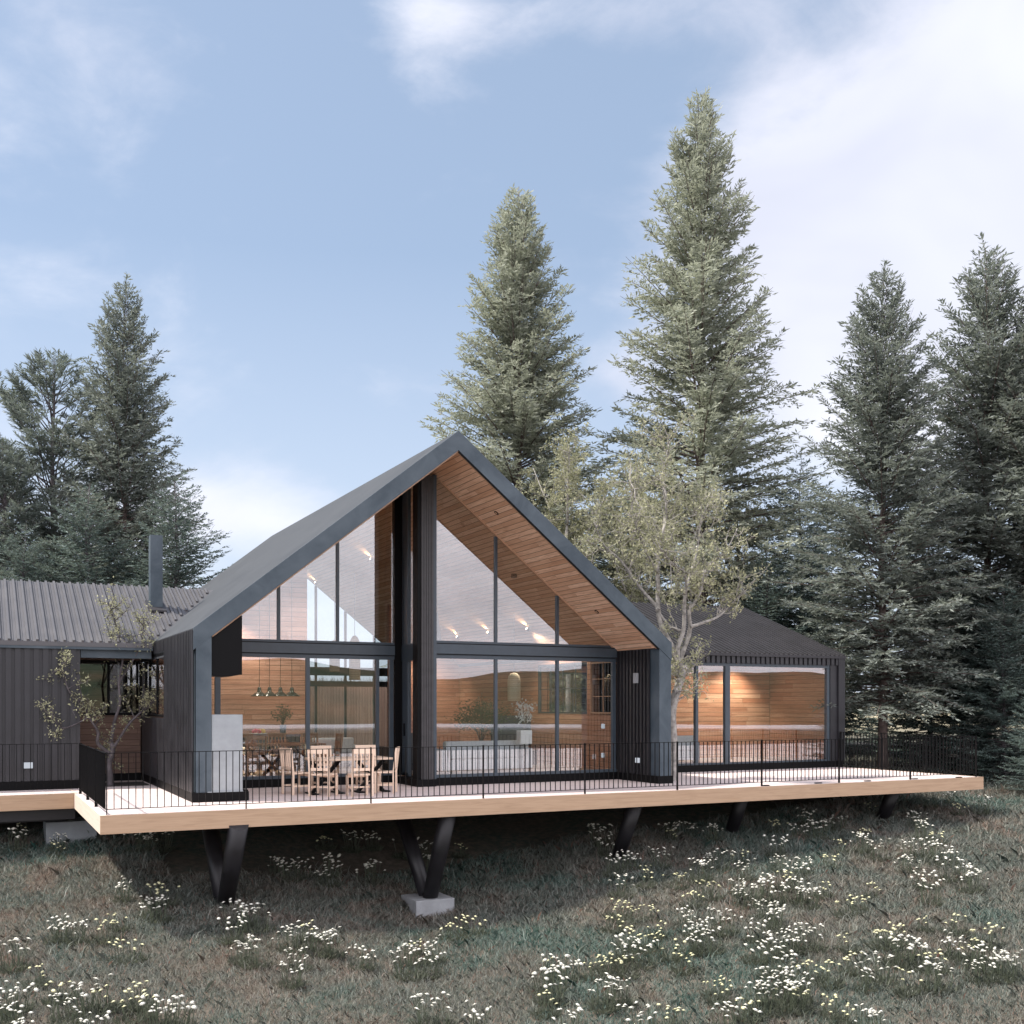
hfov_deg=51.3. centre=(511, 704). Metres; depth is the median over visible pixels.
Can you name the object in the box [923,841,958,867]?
daisy clump
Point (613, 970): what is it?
buttercup clump
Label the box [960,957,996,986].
daisy clump
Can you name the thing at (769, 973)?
daisy clump
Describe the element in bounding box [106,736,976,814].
railing
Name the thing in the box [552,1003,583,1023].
daisy clump
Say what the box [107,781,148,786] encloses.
tree well
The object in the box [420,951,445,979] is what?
daisy clump
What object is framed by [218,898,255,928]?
daisy clump
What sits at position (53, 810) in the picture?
deck
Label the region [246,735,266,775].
chair
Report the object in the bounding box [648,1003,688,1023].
buttercup clump
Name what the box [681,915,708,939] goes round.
daisy clump
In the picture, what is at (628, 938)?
daisy clump
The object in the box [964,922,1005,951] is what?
buttercup clump
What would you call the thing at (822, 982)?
buttercup clump
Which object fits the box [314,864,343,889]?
daisy clump
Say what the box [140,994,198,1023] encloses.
daisy clump
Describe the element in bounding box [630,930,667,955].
buttercup clump
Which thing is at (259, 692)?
pendant lamp
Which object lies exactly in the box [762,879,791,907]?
daisy clump
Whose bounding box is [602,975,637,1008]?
daisy clump
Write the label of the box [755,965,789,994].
daisy clump
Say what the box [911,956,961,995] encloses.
daisy clump
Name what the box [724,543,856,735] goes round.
fir tree
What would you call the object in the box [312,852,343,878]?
daisy clump
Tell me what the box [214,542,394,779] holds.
window
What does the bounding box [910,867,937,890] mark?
daisy clump
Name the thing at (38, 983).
buttercup clump
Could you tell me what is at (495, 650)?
window
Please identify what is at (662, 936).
buttercup clump
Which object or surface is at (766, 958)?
daisy clump
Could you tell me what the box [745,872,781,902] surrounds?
daisy clump
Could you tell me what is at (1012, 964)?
daisy clump
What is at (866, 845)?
daisy clump
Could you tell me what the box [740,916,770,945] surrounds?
daisy clump
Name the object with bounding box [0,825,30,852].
daisy clump
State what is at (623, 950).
daisy clump
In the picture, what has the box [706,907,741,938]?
daisy clump
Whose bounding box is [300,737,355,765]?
sofa
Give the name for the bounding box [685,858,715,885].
daisy clump
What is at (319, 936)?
daisy clump
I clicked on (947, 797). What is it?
daisy clump
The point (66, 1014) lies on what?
daisy clump
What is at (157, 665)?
window
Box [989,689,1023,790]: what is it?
fir tree
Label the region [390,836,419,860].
daisy clump
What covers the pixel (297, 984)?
daisy clump
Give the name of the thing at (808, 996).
daisy clump
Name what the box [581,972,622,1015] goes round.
daisy clump
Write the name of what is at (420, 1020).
daisy clump
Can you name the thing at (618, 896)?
daisy clump
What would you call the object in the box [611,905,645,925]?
buttercup clump
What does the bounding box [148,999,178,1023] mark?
daisy clump
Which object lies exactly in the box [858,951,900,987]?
daisy clump
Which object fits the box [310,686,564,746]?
timber fence
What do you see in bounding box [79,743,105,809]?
railing
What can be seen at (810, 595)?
fir tree
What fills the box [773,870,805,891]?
buttercup clump
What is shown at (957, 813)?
buttercup clump
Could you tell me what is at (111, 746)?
broadleaf tree
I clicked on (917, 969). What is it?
buttercup clump
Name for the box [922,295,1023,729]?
redwood tree
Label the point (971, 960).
daisy clump
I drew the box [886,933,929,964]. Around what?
daisy clump
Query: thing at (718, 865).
daisy clump
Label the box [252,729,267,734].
fruit plate
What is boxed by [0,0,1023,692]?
sky
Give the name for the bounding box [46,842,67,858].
buttercup clump
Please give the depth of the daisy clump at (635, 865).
23.69 m
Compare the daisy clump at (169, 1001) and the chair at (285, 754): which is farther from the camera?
the chair at (285, 754)
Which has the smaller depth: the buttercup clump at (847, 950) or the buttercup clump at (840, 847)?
the buttercup clump at (847, 950)
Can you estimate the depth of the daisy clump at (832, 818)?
26.95 m
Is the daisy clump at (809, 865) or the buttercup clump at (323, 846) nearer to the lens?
the daisy clump at (809, 865)
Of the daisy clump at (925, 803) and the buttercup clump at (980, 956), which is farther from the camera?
the daisy clump at (925, 803)
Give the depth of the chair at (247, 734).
26.59 m
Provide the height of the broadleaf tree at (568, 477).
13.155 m
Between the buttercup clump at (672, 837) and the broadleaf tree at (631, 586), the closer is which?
the buttercup clump at (672, 837)
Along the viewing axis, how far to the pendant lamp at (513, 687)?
29.02 m
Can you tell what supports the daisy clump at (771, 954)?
on the ground at (478, 835)
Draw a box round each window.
[80,652,163,716]
[118,586,386,744]
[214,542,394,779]
[402,488,412,775]
[437,536,616,777]
[538,662,586,713]
[549,672,586,711]
[590,662,610,713]
[678,662,829,765]
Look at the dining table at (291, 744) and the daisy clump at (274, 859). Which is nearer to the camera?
the daisy clump at (274, 859)
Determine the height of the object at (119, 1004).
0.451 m
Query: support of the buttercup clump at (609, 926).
on the ground at (478, 835)
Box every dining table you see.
[243,742,325,775]
[304,756,392,794]
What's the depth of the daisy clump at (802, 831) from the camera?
26.23 m
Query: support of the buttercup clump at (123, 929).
on the ground at (478, 835)
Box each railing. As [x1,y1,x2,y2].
[0,743,77,790]
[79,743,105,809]
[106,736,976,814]
[840,732,971,772]
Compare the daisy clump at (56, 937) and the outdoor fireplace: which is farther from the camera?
the outdoor fireplace
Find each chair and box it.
[243,733,254,773]
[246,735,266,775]
[268,733,290,772]
[279,748,308,794]
[301,733,318,770]
[307,749,337,796]
[310,745,337,789]
[318,733,343,772]
[346,749,374,796]
[355,745,380,788]
[374,748,399,792]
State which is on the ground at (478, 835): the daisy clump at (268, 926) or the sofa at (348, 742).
the daisy clump at (268, 926)
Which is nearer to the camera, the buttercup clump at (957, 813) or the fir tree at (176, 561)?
the buttercup clump at (957, 813)
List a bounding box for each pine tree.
[0,347,164,583]
[0,436,97,584]
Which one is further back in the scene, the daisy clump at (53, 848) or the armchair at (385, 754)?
the armchair at (385, 754)
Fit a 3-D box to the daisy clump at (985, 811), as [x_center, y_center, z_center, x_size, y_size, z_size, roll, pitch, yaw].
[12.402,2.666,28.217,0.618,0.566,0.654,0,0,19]
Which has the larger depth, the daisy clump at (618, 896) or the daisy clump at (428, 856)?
the daisy clump at (428, 856)
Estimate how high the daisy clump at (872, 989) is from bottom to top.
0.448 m
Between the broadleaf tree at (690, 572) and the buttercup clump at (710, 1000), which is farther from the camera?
the broadleaf tree at (690, 572)
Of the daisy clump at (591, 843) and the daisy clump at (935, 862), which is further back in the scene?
the daisy clump at (591, 843)
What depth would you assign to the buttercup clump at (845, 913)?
20.62 m
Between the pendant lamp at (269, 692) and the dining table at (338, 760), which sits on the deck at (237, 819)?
the dining table at (338, 760)
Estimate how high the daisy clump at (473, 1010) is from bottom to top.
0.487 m
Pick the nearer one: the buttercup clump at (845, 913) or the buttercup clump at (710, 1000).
the buttercup clump at (710, 1000)
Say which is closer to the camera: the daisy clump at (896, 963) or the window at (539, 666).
the daisy clump at (896, 963)
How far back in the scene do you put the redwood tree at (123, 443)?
44.20 m
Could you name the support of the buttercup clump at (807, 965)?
on the ground at (478, 835)
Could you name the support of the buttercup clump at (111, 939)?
on the ground at (478, 835)
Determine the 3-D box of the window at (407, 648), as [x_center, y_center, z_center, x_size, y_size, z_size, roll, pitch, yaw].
[-2.429,-1.826,25.455,0.130,7.081,1.020,0,0,-27]
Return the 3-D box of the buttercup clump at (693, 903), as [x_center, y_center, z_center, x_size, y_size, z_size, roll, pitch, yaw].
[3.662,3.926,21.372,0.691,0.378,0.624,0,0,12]
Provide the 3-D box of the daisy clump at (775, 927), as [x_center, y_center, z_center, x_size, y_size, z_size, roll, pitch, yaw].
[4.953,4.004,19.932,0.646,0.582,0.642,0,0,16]
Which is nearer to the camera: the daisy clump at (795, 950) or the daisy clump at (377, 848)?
the daisy clump at (795, 950)
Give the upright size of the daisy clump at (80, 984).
0.589 m
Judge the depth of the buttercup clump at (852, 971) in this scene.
17.71 m
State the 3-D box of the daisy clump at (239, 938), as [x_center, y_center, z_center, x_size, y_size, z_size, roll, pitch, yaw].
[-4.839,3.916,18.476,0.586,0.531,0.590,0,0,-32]
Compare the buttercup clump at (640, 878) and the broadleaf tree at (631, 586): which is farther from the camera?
the broadleaf tree at (631, 586)
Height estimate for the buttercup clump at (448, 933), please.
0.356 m
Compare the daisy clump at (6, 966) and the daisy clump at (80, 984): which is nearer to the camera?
the daisy clump at (80, 984)
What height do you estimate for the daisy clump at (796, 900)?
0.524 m
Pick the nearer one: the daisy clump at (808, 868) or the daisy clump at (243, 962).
the daisy clump at (243, 962)
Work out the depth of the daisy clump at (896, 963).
17.88 m
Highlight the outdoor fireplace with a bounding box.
[208,616,247,792]
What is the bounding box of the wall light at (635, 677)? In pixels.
[633,673,637,682]
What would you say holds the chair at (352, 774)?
on the deck at (237, 819)
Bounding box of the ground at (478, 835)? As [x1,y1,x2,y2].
[0,693,1023,1023]
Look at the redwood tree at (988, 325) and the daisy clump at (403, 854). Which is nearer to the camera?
the daisy clump at (403, 854)
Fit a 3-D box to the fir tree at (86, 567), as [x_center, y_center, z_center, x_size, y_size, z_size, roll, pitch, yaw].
[-16.000,-3.038,39.681,8.426,10.642,8.648,0,0,44]
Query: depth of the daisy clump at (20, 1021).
13.94 m
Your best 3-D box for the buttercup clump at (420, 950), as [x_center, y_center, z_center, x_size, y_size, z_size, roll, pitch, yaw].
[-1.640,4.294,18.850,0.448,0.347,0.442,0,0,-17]
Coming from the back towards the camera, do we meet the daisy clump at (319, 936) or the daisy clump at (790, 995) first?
the daisy clump at (319, 936)
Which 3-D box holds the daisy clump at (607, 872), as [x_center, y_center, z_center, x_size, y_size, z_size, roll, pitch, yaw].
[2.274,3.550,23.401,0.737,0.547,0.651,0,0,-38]
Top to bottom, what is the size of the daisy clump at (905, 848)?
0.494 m
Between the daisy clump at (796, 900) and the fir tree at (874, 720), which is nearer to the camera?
the daisy clump at (796, 900)
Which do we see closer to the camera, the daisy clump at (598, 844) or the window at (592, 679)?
the daisy clump at (598, 844)
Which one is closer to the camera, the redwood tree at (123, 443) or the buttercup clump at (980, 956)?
the buttercup clump at (980, 956)
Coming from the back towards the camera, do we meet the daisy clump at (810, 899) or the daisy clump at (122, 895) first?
the daisy clump at (810, 899)
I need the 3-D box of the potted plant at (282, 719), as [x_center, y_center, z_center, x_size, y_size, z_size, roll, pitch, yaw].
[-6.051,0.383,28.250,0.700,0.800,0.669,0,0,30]
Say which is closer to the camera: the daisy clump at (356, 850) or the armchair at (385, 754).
the daisy clump at (356, 850)
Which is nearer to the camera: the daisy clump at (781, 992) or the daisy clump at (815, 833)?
the daisy clump at (781, 992)
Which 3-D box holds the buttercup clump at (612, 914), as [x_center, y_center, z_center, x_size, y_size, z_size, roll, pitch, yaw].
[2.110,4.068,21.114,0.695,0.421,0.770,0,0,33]
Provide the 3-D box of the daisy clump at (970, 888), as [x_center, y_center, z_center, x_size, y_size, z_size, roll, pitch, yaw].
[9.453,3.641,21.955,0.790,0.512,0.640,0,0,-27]
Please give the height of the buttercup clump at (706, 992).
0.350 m
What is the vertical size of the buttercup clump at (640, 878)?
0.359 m
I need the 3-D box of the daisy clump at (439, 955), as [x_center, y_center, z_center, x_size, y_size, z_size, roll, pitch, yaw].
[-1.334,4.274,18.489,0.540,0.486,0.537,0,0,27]
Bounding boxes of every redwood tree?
[34,273,213,663]
[380,184,640,713]
[574,86,845,710]
[760,259,1013,769]
[862,231,1023,771]
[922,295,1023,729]
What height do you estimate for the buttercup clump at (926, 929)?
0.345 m
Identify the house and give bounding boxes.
[0,431,846,802]
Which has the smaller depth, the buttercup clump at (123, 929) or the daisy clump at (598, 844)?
the buttercup clump at (123, 929)
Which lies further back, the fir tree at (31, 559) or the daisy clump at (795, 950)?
the fir tree at (31, 559)
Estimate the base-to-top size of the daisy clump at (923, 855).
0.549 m
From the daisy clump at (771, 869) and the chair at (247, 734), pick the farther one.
the chair at (247, 734)
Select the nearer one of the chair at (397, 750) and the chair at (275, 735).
the chair at (397, 750)
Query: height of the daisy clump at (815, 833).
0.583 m
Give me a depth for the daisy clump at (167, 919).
18.99 m
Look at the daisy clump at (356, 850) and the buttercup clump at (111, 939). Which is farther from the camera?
the daisy clump at (356, 850)
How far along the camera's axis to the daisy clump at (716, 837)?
25.90 m
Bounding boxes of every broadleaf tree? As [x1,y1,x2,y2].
[35,576,160,785]
[515,422,634,711]
[569,401,772,780]
[577,457,689,604]
[700,487,776,609]
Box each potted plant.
[270,704,297,732]
[444,696,516,740]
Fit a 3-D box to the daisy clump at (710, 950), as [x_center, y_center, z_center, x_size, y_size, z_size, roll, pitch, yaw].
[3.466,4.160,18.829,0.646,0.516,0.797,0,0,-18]
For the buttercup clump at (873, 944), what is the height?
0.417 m
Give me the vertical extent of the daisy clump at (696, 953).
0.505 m
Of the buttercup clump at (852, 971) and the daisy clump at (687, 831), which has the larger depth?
the daisy clump at (687, 831)
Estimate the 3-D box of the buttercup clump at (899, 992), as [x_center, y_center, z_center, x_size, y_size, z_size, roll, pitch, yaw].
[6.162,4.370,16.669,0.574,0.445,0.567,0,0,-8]
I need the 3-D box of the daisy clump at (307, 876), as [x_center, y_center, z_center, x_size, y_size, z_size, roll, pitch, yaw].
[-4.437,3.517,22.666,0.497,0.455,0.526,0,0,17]
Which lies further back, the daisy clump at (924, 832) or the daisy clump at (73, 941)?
the daisy clump at (924, 832)
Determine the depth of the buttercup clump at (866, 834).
25.96 m
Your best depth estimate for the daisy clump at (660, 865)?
23.85 m
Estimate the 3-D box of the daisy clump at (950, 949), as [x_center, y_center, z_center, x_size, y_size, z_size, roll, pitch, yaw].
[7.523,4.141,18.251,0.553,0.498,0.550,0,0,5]
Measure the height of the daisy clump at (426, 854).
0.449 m
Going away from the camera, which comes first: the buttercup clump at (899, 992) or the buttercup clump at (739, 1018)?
the buttercup clump at (739, 1018)
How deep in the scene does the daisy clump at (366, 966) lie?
17.84 m
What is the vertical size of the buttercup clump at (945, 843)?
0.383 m
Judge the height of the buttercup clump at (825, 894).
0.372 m
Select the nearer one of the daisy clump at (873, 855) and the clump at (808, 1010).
the clump at (808, 1010)
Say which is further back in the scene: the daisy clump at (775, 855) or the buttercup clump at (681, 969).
the daisy clump at (775, 855)
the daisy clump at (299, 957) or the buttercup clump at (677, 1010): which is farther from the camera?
the daisy clump at (299, 957)
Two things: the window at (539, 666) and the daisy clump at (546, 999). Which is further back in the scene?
the window at (539, 666)
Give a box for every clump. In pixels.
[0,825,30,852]
[0,937,34,975]
[0,980,39,1017]
[0,993,24,1023]
[0,1002,34,1023]
[11,823,37,837]
[20,963,54,989]
[39,981,82,1005]
[42,913,76,944]
[44,832,68,851]
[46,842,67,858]
[47,992,89,1023]
[51,919,90,946]
[69,973,114,1017]
[79,1010,110,1023]
[81,918,124,945]
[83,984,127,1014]
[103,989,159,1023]
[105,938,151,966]
[107,913,131,933]
[109,876,138,904]
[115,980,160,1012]
[123,832,151,854]
[132,894,163,919]
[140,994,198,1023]
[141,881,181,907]
[141,897,175,924]
[145,831,176,852]
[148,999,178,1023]
[217,913,247,945]
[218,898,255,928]
[227,937,253,963]
[232,902,277,934]
[236,934,278,970]
[266,856,288,876]
[275,857,302,883]
[275,920,319,953]
[275,960,307,989]
[283,946,314,973]
[293,859,313,879]
[295,920,326,943]
[302,928,339,958]
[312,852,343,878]
[314,836,336,850]
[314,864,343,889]
[316,926,348,961]
[339,829,364,853]
[345,944,377,972]
[349,859,386,886]
[363,831,383,851]
[389,948,429,982]
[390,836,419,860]
[396,940,432,968]
[406,991,459,1023]
[407,938,428,956]
[420,840,432,859]
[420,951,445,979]
[423,853,430,871]
[423,934,448,965]
[437,922,467,942]
[451,843,470,858]
[453,914,491,938]
[463,1000,491,1023]
[524,961,570,996]
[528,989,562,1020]
[530,966,570,1007]
[538,957,564,975]
[539,953,583,984]
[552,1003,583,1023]
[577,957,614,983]
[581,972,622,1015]
[586,823,615,847]
[590,952,624,974]
[594,835,614,858]
[599,914,632,934]
[600,898,634,919]
[601,853,629,878]
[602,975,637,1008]
[605,929,636,962]
[606,873,636,899]
[608,955,641,979]
[609,942,639,971]
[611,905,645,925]
[614,925,646,952]
[616,1001,656,1023]
[617,849,640,870]
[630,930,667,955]
[630,938,659,970]
[632,869,658,889]
[634,865,655,881]
[640,904,664,922]
[646,920,671,940]
[647,846,674,870]
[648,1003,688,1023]
[655,938,686,964]
[658,822,679,840]
[661,873,690,890]
[664,830,678,842]
[669,952,702,976]
[673,905,694,928]
[676,821,697,837]
[678,890,708,909]
[678,926,708,958]
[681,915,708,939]
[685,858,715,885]
[690,924,726,956]
[694,880,723,902]
[699,975,732,1000]
[702,823,727,841]
[703,848,735,872]
[705,983,732,1007]
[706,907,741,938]
[712,997,761,1023]
[727,878,747,896]
[730,850,748,866]
[730,882,765,909]
[730,997,771,1023]
[733,858,759,882]
[738,934,772,966]
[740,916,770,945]
[741,976,791,1018]
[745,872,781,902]
[748,898,770,920]
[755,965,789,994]
[756,945,799,981]
[756,979,783,1008]
[757,901,785,925]
[761,901,792,934]
[761,930,791,960]
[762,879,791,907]
[763,834,790,858]
[765,819,788,832]
[766,975,809,1014]
[768,854,786,873]
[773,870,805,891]
[773,988,819,1016]
[777,926,809,957]
[777,958,806,993]
[779,970,815,1004]
[782,876,815,903]
[783,860,809,883]
[788,823,812,841]
[789,886,822,910]
[790,922,829,953]
[792,856,813,875]
[793,959,826,981]
[796,807,816,827]
[806,819,834,842]
[808,959,847,990]
[811,881,834,900]
[815,993,850,1020]
[817,854,842,869]
[822,815,849,832]
[828,1004,859,1023]
[831,839,849,852]
[832,894,864,919]
[832,933,861,955]
[834,951,872,978]
[849,832,874,853]
[849,895,869,911]
[850,962,878,994]
[854,1003,885,1023]
[856,828,876,841]
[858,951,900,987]
[861,882,882,899]
[861,928,903,951]
[865,838,891,861]
[877,921,908,947]
[878,934,919,970]
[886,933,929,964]
[888,967,924,999]
[893,854,921,875]
[894,839,917,860]
[905,810,926,828]
[908,818,936,840]
[909,949,954,976]
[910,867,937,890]
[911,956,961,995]
[912,837,937,858]
[912,916,935,933]
[915,877,945,907]
[916,793,938,808]
[922,831,948,846]
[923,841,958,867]
[932,855,972,883]
[936,929,967,961]
[937,913,972,937]
[943,791,956,803]
[950,803,970,815]
[951,941,984,969]
[955,867,988,894]
[958,938,989,964]
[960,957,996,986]
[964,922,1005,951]
[969,947,1005,974]
[971,795,993,814]
[982,948,1023,984]
[1000,949,1023,980]
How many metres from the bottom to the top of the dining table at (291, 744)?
0.763 m
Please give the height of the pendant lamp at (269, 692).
3.200 m
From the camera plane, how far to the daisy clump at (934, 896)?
21.35 m
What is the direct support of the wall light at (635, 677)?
attached to the house
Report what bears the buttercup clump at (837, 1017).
on the ground at (478, 835)
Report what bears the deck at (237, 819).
on the ground at (478, 835)
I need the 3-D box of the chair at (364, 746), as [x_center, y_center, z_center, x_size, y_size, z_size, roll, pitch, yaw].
[-3.241,1.411,24.021,0.474,0.986,0.504,0,0,-23]
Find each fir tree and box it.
[0,524,57,582]
[18,482,147,585]
[85,469,231,662]
[574,488,693,710]
[718,455,894,741]
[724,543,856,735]
[779,528,877,743]
[845,527,999,760]
[888,566,1023,771]
[924,581,1023,780]
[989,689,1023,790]
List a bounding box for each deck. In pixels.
[0,789,96,845]
[70,767,983,917]
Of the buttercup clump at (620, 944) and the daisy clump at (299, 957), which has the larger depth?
the buttercup clump at (620, 944)
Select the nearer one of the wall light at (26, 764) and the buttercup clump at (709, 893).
the buttercup clump at (709, 893)
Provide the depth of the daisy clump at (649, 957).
18.37 m
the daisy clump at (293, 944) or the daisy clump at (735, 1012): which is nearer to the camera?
the daisy clump at (735, 1012)
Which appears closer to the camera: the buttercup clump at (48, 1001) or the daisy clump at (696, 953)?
the buttercup clump at (48, 1001)
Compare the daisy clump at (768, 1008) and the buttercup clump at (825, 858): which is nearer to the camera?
the daisy clump at (768, 1008)
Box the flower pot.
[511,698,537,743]
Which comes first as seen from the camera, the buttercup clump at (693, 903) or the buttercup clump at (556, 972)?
the buttercup clump at (556, 972)
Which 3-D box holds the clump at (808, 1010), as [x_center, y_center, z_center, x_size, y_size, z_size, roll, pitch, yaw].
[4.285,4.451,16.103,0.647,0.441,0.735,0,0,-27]
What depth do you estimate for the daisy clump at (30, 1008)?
14.81 m
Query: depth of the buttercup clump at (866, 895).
21.58 m
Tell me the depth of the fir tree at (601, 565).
51.15 m
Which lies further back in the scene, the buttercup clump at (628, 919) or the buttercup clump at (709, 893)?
the buttercup clump at (709, 893)
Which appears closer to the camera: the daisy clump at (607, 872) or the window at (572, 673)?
the daisy clump at (607, 872)
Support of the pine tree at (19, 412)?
on the ground at (478, 835)
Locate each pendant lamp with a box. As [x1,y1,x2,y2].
[251,602,265,695]
[265,594,275,695]
[275,586,286,695]
[287,687,299,695]
[329,589,339,671]
[349,573,359,679]
[507,673,520,700]
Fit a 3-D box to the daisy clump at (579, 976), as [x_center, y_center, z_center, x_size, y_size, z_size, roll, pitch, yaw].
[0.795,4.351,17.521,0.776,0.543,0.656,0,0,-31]
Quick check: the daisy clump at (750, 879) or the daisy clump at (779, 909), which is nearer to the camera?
the daisy clump at (779, 909)
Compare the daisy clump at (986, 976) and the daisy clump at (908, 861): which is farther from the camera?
the daisy clump at (908, 861)
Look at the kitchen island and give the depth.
27.94 m
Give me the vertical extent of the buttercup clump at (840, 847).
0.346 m
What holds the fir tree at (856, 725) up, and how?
on the ground at (478, 835)
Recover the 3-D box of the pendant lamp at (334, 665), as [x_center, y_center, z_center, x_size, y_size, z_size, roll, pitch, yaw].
[-6.186,-2.585,37.216,0.360,2.885,0.360,0,0,-27]
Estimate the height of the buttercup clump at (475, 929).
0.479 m
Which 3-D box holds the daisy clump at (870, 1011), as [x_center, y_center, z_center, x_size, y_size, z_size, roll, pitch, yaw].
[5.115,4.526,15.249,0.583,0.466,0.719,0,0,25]
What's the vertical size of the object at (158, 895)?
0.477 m
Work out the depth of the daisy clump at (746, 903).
21.44 m
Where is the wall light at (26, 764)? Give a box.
[24,762,32,767]
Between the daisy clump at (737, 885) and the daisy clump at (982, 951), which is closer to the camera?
the daisy clump at (982, 951)
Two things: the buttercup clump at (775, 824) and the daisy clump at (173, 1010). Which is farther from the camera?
the buttercup clump at (775, 824)
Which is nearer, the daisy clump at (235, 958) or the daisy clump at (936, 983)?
the daisy clump at (936, 983)
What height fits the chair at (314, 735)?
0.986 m
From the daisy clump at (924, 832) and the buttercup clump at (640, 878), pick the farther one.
the daisy clump at (924, 832)
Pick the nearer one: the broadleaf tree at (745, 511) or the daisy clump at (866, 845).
the daisy clump at (866, 845)
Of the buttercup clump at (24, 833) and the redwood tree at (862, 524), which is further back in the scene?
the redwood tree at (862, 524)
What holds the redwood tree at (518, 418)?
on the ground at (478, 835)
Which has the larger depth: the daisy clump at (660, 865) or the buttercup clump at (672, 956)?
the daisy clump at (660, 865)
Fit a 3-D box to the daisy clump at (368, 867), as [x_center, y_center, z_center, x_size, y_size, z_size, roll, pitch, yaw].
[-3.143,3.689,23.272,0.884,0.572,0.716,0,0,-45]
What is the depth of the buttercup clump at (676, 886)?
22.47 m
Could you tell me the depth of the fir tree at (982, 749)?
33.75 m
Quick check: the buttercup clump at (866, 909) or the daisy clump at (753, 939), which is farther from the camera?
the buttercup clump at (866, 909)
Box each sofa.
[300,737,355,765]
[437,740,531,773]
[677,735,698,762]
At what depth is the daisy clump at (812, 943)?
18.83 m
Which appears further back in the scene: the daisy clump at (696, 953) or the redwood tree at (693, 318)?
the redwood tree at (693, 318)
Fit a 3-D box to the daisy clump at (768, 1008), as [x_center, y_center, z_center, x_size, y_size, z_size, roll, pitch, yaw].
[3.837,4.408,16.047,0.699,0.578,0.827,0,0,-39]
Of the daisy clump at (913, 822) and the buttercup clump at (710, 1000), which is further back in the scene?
the daisy clump at (913, 822)
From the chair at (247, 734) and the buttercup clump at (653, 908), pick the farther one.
the chair at (247, 734)
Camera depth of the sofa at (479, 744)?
26.56 m
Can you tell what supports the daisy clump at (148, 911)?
on the ground at (478, 835)
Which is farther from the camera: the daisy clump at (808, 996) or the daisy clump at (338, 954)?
the daisy clump at (338, 954)
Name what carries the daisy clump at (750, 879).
on the ground at (478, 835)
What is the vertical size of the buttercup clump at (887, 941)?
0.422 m
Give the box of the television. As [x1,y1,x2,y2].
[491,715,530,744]
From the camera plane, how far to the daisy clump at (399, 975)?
17.53 m
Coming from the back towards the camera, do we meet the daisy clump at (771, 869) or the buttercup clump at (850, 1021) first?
the daisy clump at (771, 869)
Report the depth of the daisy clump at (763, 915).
20.67 m
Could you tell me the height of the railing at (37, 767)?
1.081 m
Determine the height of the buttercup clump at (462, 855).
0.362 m
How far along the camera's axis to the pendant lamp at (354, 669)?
34.28 m
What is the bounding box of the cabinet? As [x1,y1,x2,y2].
[532,750,538,764]
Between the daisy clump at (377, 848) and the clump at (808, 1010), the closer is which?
the clump at (808, 1010)
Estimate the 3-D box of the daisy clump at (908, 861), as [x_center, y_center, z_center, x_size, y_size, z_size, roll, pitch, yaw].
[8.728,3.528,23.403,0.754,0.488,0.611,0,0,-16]
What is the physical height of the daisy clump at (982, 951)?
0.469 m
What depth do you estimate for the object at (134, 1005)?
15.32 m
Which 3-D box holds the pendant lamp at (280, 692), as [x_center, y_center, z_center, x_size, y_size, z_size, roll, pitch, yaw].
[-6.116,-1.816,28.173,0.450,3.200,0.450,0,0,-27]
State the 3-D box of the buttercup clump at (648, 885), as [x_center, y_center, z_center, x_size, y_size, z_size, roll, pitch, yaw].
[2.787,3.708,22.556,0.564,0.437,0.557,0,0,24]
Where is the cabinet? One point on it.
(533, 757)
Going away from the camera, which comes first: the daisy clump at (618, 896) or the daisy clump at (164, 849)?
the daisy clump at (618, 896)
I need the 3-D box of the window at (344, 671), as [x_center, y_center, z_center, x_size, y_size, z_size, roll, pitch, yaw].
[-8.425,-1.888,37.584,10.500,7.184,0.120,0,0,-27]
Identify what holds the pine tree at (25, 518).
on the ground at (478, 835)
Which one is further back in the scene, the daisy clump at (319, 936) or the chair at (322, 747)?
the chair at (322, 747)
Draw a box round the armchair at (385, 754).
[379,733,412,769]
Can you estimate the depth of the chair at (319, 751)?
22.09 m
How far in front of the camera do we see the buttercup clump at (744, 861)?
24.15 m
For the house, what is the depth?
26.45 m
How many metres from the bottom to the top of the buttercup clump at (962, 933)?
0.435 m
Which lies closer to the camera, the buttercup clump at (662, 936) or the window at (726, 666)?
the buttercup clump at (662, 936)
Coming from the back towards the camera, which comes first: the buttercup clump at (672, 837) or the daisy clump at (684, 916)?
the buttercup clump at (672, 837)
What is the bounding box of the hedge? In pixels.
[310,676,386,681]
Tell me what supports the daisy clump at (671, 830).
on the ground at (478, 835)
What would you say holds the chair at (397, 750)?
on the deck at (237, 819)
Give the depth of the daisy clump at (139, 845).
23.07 m
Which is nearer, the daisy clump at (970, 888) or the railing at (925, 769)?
the daisy clump at (970, 888)
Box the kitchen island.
[243,733,300,770]
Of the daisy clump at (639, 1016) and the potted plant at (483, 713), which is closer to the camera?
the daisy clump at (639, 1016)

